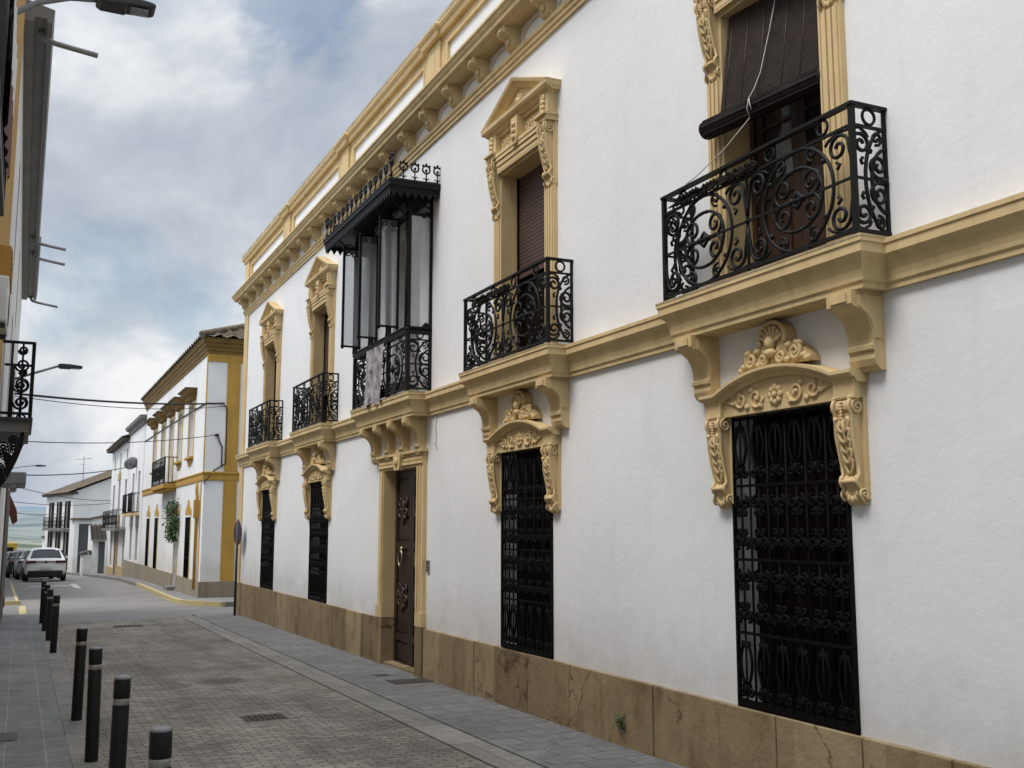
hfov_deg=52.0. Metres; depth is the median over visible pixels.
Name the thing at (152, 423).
window
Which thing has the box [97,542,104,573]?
door
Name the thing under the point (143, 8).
street lamp
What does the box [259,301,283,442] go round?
balcony door
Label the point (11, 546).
van
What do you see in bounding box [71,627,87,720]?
bollard
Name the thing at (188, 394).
window
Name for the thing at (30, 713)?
pavement
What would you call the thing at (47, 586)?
bollard
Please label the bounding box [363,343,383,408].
banner
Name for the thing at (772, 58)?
rolled blind
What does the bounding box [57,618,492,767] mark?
road setts
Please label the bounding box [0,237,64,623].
building
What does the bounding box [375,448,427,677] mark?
front door
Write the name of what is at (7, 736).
water cover
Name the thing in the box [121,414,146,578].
narrow house
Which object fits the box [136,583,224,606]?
kerb
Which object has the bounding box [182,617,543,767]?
kerb
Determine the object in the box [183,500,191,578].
window
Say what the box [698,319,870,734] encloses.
window
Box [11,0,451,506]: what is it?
sky
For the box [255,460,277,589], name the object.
window
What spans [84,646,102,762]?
bollard
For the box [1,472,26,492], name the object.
awning box
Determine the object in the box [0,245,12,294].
vent box
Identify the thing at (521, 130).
balcony door
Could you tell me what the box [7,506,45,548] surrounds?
terrain
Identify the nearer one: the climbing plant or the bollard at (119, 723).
the bollard at (119, 723)
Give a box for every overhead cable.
[13,501,109,505]
[14,392,224,404]
[15,396,223,408]
[18,512,68,514]
[22,488,110,500]
[26,467,124,475]
[28,435,213,442]
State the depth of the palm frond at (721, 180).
8.06 m
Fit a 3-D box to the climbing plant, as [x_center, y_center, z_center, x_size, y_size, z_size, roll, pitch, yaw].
[-12.009,4.754,36.681,0.532,1.626,2.572,4,-9,-25]
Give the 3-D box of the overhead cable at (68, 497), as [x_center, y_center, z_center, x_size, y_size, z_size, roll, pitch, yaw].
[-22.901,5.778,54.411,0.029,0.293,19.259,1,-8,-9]
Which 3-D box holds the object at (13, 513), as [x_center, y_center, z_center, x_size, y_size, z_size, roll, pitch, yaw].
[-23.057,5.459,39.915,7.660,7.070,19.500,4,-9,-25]
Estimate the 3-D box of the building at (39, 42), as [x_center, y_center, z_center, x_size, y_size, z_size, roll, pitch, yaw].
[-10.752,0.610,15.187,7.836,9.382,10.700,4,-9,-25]
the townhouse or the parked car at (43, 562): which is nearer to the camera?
the townhouse
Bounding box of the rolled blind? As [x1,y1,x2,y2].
[686,0,819,183]
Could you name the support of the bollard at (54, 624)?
on the kerb at (74, 731)
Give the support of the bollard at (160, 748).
on the kerb at (74, 731)
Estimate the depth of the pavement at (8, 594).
35.27 m
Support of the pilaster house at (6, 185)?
on the terrain
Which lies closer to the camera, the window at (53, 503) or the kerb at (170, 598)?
the kerb at (170, 598)
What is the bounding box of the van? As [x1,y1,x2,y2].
[7,542,16,551]
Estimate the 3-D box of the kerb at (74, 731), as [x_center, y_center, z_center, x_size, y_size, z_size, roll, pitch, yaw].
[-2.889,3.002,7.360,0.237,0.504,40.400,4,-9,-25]
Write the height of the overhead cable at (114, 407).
1.057 m
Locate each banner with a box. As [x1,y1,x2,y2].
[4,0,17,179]
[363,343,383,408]
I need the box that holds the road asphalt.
[2,574,233,621]
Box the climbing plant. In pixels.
[161,497,179,542]
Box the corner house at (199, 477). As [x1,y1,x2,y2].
[138,323,244,597]
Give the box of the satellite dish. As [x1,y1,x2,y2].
[124,457,136,468]
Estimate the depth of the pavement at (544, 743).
11.28 m
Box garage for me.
[69,514,109,572]
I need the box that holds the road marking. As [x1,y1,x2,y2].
[19,606,25,614]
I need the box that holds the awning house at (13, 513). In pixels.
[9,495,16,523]
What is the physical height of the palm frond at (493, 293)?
0.107 m
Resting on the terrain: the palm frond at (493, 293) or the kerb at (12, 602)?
the kerb at (12, 602)
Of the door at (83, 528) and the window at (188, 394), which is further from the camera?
the door at (83, 528)
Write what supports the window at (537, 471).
in the townhouse
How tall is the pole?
3.800 m
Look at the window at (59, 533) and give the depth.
83.30 m
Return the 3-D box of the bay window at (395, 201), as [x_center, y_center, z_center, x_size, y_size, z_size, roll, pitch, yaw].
[-1.938,-1.313,15.769,0.990,3.258,3.505,4,-9,-25]
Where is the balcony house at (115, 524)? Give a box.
[102,434,130,576]
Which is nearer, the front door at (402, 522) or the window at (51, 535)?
the front door at (402, 522)
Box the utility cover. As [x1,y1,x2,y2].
[372,674,390,676]
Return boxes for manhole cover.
[196,677,248,684]
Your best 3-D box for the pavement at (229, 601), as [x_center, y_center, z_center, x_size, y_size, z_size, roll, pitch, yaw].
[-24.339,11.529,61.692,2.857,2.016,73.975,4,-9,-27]
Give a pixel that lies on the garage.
(79, 535)
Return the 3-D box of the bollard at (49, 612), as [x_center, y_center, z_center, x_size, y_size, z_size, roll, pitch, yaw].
[-8.563,4.318,19.436,0.108,1.034,0.108,4,-9,-34]
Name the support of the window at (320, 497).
in the townhouse
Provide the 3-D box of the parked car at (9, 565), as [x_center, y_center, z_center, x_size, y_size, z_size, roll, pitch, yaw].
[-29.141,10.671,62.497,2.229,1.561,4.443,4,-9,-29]
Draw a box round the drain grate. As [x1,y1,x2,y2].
[240,713,287,721]
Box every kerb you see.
[4,601,19,604]
[37,617,104,767]
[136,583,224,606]
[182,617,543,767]
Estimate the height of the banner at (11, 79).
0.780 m
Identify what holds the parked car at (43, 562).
on the road asphalt
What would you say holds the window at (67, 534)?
in the gabled house at (58, 528)
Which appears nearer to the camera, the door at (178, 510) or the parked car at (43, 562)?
the door at (178, 510)
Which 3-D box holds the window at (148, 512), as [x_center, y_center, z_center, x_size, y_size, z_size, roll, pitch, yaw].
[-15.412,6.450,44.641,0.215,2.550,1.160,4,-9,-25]
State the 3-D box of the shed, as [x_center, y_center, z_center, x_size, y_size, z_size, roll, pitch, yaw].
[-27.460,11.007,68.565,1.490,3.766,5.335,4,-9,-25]
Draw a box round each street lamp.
[13,465,45,468]
[14,363,82,384]
[17,0,155,17]
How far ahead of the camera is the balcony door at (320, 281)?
20.16 m
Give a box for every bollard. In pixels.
[39,580,46,622]
[41,584,49,630]
[45,589,53,640]
[49,595,59,652]
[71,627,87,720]
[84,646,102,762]
[108,675,130,767]
[148,726,172,767]
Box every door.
[76,524,89,572]
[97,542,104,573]
[172,503,179,580]
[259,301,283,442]
[304,256,337,425]
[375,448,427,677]
[481,77,560,361]
[693,0,852,284]
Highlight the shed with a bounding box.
[79,524,106,575]
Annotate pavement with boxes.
[0,617,72,767]
[4,578,14,600]
[93,573,233,606]
[192,613,684,767]
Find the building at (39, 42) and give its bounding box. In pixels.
[0,0,97,573]
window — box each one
[47,532,52,547]
[48,502,54,527]
[55,532,60,548]
[56,502,61,527]
[63,532,68,569]
[64,501,70,527]
[144,505,149,565]
[145,418,157,474]
[152,411,166,463]
[152,504,158,568]
[160,405,174,481]
[167,396,184,470]
[177,387,197,466]
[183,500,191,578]
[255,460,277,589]
[301,446,332,602]
[323,152,440,409]
[482,390,561,658]
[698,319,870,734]
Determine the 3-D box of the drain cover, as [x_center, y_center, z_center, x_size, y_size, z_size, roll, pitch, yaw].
[-8.326,5.268,22.751,0.600,0.054,0.450,4,-9,-25]
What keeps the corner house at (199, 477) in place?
on the terrain
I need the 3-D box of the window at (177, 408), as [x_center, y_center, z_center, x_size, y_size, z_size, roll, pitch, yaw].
[-11.863,1.782,36.985,0.400,2.520,1.860,4,-9,-25]
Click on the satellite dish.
(130, 462)
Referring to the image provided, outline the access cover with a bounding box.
[385,678,433,684]
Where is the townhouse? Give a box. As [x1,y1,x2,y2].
[231,0,1023,767]
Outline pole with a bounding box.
[3,489,10,606]
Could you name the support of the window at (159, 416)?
in the corner house at (199, 477)
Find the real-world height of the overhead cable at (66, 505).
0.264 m
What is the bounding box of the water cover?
[0,732,16,741]
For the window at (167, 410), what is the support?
in the corner house at (199, 477)
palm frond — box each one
[470,283,510,305]
[667,160,758,208]
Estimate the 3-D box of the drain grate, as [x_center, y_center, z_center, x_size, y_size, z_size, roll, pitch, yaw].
[-2.608,3.529,11.036,0.440,0.054,0.340,4,-9,-25]
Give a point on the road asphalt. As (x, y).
(95, 599)
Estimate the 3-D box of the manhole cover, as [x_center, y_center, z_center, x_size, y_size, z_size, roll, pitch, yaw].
[-3.835,3.936,13.911,0.680,0.016,0.680,4,-9,-25]
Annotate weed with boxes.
[613,713,624,731]
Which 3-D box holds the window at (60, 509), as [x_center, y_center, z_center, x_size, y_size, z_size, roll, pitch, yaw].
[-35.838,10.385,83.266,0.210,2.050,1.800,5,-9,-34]
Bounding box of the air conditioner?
[0,275,9,339]
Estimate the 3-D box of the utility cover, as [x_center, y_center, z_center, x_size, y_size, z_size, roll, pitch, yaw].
[-1.768,3.947,14.210,0.200,0.026,0.200,4,-9,-25]
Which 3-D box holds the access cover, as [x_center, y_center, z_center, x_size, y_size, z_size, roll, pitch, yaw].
[-1.316,3.856,13.599,0.550,0.026,0.420,4,-9,-25]
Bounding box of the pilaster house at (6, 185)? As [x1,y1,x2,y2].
[0,0,25,379]
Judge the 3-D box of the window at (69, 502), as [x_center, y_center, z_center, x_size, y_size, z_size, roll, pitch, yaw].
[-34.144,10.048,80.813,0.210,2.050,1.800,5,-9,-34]
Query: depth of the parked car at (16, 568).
55.04 m
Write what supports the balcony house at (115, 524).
on the terrain
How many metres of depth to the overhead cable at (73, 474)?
43.89 m
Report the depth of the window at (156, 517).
41.79 m
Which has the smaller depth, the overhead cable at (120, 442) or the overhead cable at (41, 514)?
the overhead cable at (120, 442)
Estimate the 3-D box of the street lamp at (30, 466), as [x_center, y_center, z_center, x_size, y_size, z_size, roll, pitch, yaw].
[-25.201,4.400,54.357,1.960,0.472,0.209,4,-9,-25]
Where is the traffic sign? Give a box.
[233,519,241,615]
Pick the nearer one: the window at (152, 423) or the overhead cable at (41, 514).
the window at (152, 423)
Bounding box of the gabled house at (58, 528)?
[41,471,111,571]
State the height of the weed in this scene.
0.177 m
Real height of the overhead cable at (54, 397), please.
1.069 m
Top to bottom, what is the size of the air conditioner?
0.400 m
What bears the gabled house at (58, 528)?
on the terrain
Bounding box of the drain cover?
[113,625,142,626]
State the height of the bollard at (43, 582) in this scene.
1.034 m
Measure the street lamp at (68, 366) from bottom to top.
0.552 m
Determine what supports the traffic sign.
on the pavement at (544, 743)
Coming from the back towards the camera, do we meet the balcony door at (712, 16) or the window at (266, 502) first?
the window at (266, 502)
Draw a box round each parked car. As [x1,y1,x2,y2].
[5,550,21,577]
[10,549,53,578]
[18,547,67,580]

